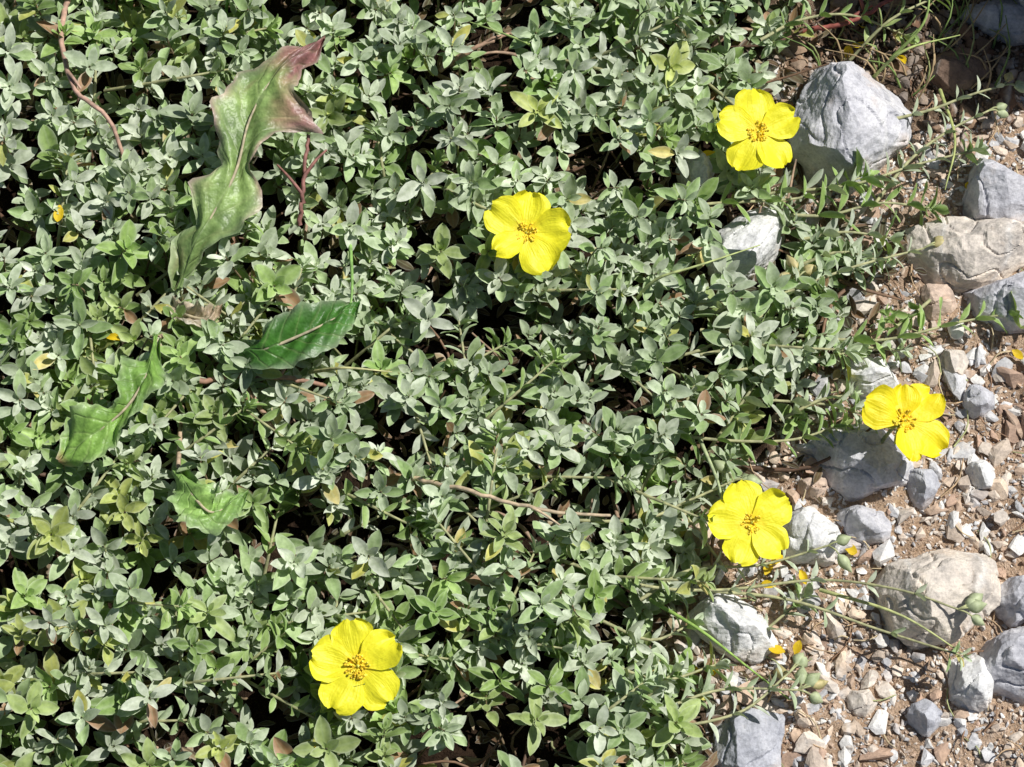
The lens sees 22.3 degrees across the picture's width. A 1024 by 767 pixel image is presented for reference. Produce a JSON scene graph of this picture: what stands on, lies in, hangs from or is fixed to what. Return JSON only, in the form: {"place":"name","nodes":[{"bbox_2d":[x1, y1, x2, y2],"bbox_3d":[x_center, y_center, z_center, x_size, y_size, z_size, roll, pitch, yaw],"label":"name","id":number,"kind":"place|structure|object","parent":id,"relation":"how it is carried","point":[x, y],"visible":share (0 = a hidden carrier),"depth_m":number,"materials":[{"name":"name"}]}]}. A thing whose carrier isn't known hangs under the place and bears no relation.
{"place":"outdoors","nodes":[
{"label":"outdoors","id":0,"kind":"place"},
{"bbox_2d":[0,0,1023,766],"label":"ground","id":1,"kind":"structure","parent":0,"point":[258,702],"depth_m":0.90,"materials":[{"name":"soil"}]},
{"bbox_2d":[56,36,359,535],"bbox_3d":[-0.086,-0.030,0.892,0.076,0.055,0.182,20,71,7],"label":"broad leaved weed","id":2,"kind":"object","parent":1,"relation":"on","point":[253,109],"visible":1,"depth_m":0.88,"materials":[{"name":"green plant"}]},
{"bbox_2d":[0,0,926,766],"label":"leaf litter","id":3,"kind":"object","parent":1,"relation":"on","point":[436,282],"visible":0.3,"depth_m":0.91,"materials":[{"name":"green plant"}]},
{"bbox_2d":[0,0,1023,766],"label":"rock rose plant","id":4,"kind":"object","parent":1,"relation":"on","point":[636,80],"visible":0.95,"depth_m":0.88,"materials":[{"name":"green plant"}]},
{"bbox_2d":[58,0,123,156],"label":"twig","id":5,"kind":"object","parent":4,"relation":"on","point":[73,81],"visible":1,"depth_m":0.91,"materials":[{"name":"beige wood"}]},
{"bbox_2d":[239,380,274,432],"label":"twig","id":6,"kind":"object","parent":4,"relation":"on","point":[262,411],"visible":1,"depth_m":0.87,"materials":[{"name":"brown wood"}]},
{"bbox_2d":[199,369,326,387],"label":"twig","id":7,"kind":"object","parent":4,"relation":"on","point":[283,377],"visible":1,"depth_m":0.87,"materials":[{"name":"brown wood"}]},
{"bbox_2d":[277,135,326,225],"bbox_3d":[-0.074,-0.071,0.897,0.015,0.012,0.029,19,71,7],"label":"twig","id":8,"kind":"object","parent":4,"relation":"on","point":[302,191],"visible":1,"depth_m":0.89,"materials":[{"name":"wood"}]},
{"bbox_2d":[309,617,402,715],"bbox_3d":[-0.050,0.097,0.850,0.030,0.050,0.030,0,70,0],"label":"yellow flower","id":9,"kind":"object","parent":4,"relation":"on","point":[347,655],"visible":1,"depth_m":0.83,"materials":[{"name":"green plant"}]},
{"bbox_2d":[438,32,512,71],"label":"twig","id":10,"kind":"object","parent":4,"relation":"on","point":[490,40],"visible":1,"depth_m":0.92,"materials":[{"name":"brown wood"}]},
{"bbox_2d":[410,476,610,524],"bbox_3d":[-0.002,0.040,0.857,0.068,0.017,0.010,13,71,5],"label":"twig","id":11,"kind":"object","parent":4,"relation":"on","point":[540,510],"visible":1,"depth_m":0.85,"materials":[{"name":"beige wood"}]},
{"bbox_2d":[483,190,570,274],"bbox_3d":[0.005,-0.044,0.900,0.030,0.054,0.029,0,70,0],"label":"yellow flower","id":12,"kind":"object","parent":4,"relation":"on","point":[530,228],"visible":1,"depth_m":0.88,"materials":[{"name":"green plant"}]},
{"bbox_2d":[707,479,791,566],"bbox_3d":[0.079,0.051,0.871,0.029,0.039,0.028,0,70,0],"label":"yellow flower","id":13,"kind":"object","parent":4,"relation":"attached to","point":[750,520],"visible":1,"depth_m":0.86,"materials":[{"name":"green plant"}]},
{"bbox_2d":[716,88,800,170],"bbox_3d":[0.085,-0.081,0.918,0.029,0.045,0.030,30,73,10],"label":"yellow flower","id":14,"kind":"object","parent":4,"relation":"on","point":[756,127],"visible":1,"depth_m":0.90,"materials":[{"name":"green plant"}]},
{"bbox_2d":[799,0,892,32],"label":"twig","id":15,"kind":"object","parent":4,"relation":"on","point":[852,19],"visible":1,"depth_m":0.94,"materials":[{"name":"brown wood"}]},
{"bbox_2d":[862,383,949,461],"bbox_3d":[0.133,0.018,0.882,0.030,0.040,0.026,-15,71,-5],"label":"yellow flower","id":16,"kind":"object","parent":4,"relation":"attached to","point":[910,413],"visible":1,"depth_m":0.87,"materials":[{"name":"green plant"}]},
{"bbox_2d":[53,25,1022,746],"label":"fallen petals","id":17,"kind":"object","parent":1,"relation":"on","point":[797,645],"visible":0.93,"depth_m":0.88,"materials":[{"name":"plant"}]},
{"bbox_2d":[224,0,1023,766],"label":"grass","id":18,"kind":"structure","parent":1,"relation":"on","point":[876,74],"depth_m":0.92,"materials":[{"name":"green plant"}]},
{"bbox_2d":[675,149,714,201],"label":"rock","id":19,"kind":"object","parent":1,"relation":"on","point":[701,167],"visible":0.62,"depth_m":0.92,"materials":[{"name":"stone"}]},
{"bbox_2d":[688,593,777,664],"bbox_3d":[0.075,0.082,0.875,0.032,0.027,0.019,33,73,11],"label":"rock","id":20,"kind":"object","parent":1,"relation":"on","point":[736,626],"visible":0.95,"depth_m":0.87,"materials":[{"name":"stone"}]},
{"bbox_2d":[707,206,784,291],"bbox_3d":[0.083,-0.049,0.916,0.029,0.038,0.031,0,70,0],"label":"rock","id":21,"kind":"object","parent":1,"relation":"on","point":[763,229],"visible":0.71,"depth_m":0.90,"materials":[{"name":"stone"}]},
{"bbox_2d":[713,707,784,766],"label":"rock","id":22,"kind":"object","parent":1,"relation":"on","point":[755,739],"visible":0.98,"depth_m":0.86,"materials":[{"name":"stone"}]},
{"bbox_2d":[781,506,840,566],"bbox_3d":[0.102,0.051,0.887,0.024,0.024,0.022,0,70,0],"label":"rock","id":23,"kind":"object","parent":1,"relation":"on","point":[814,527],"visible":0.84,"depth_m":0.88,"materials":[{"name":"stone"}]},
{"bbox_2d":[797,477,827,499],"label":"rock","id":24,"kind":"object","parent":1,"relation":"on","point":[817,489],"visible":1,"depth_m":0.89,"materials":[{"name":"stone"}]},
{"bbox_2d":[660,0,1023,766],"bbox_3d":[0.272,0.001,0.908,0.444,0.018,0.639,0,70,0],"label":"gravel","id":25,"kind":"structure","parent":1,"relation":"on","point":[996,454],"depth_m":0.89,"materials":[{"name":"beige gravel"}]},
{"bbox_2d":[787,61,912,195],"bbox_3d":[0.122,-0.093,0.934,0.046,0.038,0.049,0,70,0],"label":"rock","id":26,"kind":"object","parent":1,"relation":"on","point":[843,110],"visible":0.91,"depth_m":0.92,"materials":[{"name":"stone"}]},
{"bbox_2d":[807,424,914,501],"bbox_3d":[0.122,0.027,0.895,0.041,0.025,0.027,0,70,0],"label":"rock","id":27,"kind":"object","parent":1,"relation":"on","point":[861,463],"visible":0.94,"depth_m":0.89,"materials":[{"name":"stone"}]},
{"bbox_2d":[846,689,877,717],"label":"rock","id":28,"kind":"object","parent":1,"relation":"on","point":[862,703],"visible":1,"depth_m":0.87,"materials":[{"name":"stone"}]},
{"bbox_2d":[836,505,891,545],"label":"rock","id":29,"kind":"object","parent":1,"relation":"on","point":[867,525],"visible":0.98,"depth_m":0.88,"materials":[{"name":"stone"}]},
{"bbox_2d":[843,356,898,398],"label":"rock","id":30,"kind":"object","parent":1,"relation":"on","point":[876,371],"visible":0.69,"depth_m":0.90,"materials":[{"name":"stone"}]},
{"bbox_2d":[905,468,940,510],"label":"rock","id":31,"kind":"object","parent":1,"relation":"on","point":[922,486],"visible":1,"depth_m":0.89,"materials":[{"name":"stone"}]},
{"bbox_2d":[906,699,942,736],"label":"rock","id":32,"kind":"object","parent":1,"relation":"on","point":[924,717],"visible":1,"depth_m":0.87,"materials":[{"name":"stone"}]},
{"bbox_2d":[870,548,1000,649],"bbox_3d":[0.144,0.072,0.877,0.046,0.032,0.034,0,70,0],"label":"rock","id":33,"kind":"object","parent":1,"relation":"on","point":[954,578],"visible":0.92,"depth_m":0.87,"materials":[{"name":"stone"}]},
{"bbox_2d":[914,283,957,320],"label":"rock","id":34,"kind":"object","parent":1,"relation":"on","point":[933,293],"visible":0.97,"depth_m":0.91,"materials":[{"name":"stone"}]},
{"bbox_2d":[936,348,968,374],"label":"rock","id":35,"kind":"object","parent":1,"relation":"on","point":[954,361],"visible":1,"depth_m":0.91,"materials":[{"name":"stone"}]},
{"bbox_2d":[927,47,989,97],"bbox_3d":[0.165,-0.113,0.953,0.028,0.018,0.020,0,70,0],"label":"rock","id":36,"kind":"object","parent":1,"relation":"on","point":[950,71],"visible":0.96,"depth_m":0.95,"materials":[{"name":"stone"}]},
{"bbox_2d":[901,216,1023,293],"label":"rock","id":37,"kind":"object","parent":1,"relation":"on","point":[969,253],"visible":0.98,"depth_m":0.91,"materials":[{"name":"stone"}]},
{"bbox_2d":[947,653,993,712],"bbox_3d":[0.154,0.100,0.873,0.015,0.022,0.022,0,70,0],"label":"rock","id":38,"kind":"object","parent":1,"relation":"on","point":[971,685],"visible":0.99,"depth_m":0.87,"materials":[{"name":"stone"}]},
{"bbox_2d":[959,384,994,418],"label":"rock","id":39,"kind":"object","parent":1,"relation":"on","point":[978,401],"visible":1,"depth_m":0.90,"materials":[{"name":"stone"}]},
{"bbox_2d":[965,460,995,489],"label":"rock","id":40,"kind":"object","parent":1,"relation":"on","point":[980,474],"visible":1,"depth_m":0.89,"materials":[{"name":"stone"}]},
{"bbox_2d":[960,0,1023,45],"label":"rock","id":41,"kind":"object","parent":1,"relation":"on","point":[988,18],"visible":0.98,"depth_m":0.95,"materials":[{"name":"stone"}]},
{"bbox_2d":[962,157,1023,222],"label":"rock","id":42,"kind":"object","parent":1,"relation":"on","point":[994,190],"visible":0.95,"depth_m":0.92,"materials":[{"name":"stone"}]},
{"bbox_2d":[962,271,1023,333],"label":"rock","id":43,"kind":"object","parent":1,"relation":"on","point":[997,295],"visible":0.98,"depth_m":0.91,"materials":[{"name":"stone"}]},
{"bbox_2d":[979,626,1023,704],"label":"rock","id":44,"kind":"object","parent":1,"relation":"on","point":[1002,654],"visible":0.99,"depth_m":0.87,"materials":[{"name":"stone"}]},
{"bbox_2d":[994,575,1023,627],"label":"rock","id":45,"kind":"object","parent":1,"relation":"on","point":[1009,611],"visible":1,"depth_m":0.88,"materials":[{"name":"stone"}]},
{"bbox_2d":[1014,0,1023,6],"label":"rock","id":46,"kind":"object","parent":1,"relation":"on","point":[1021,2],"visible":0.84,"depth_m":0.95,"materials":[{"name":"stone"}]}
]}

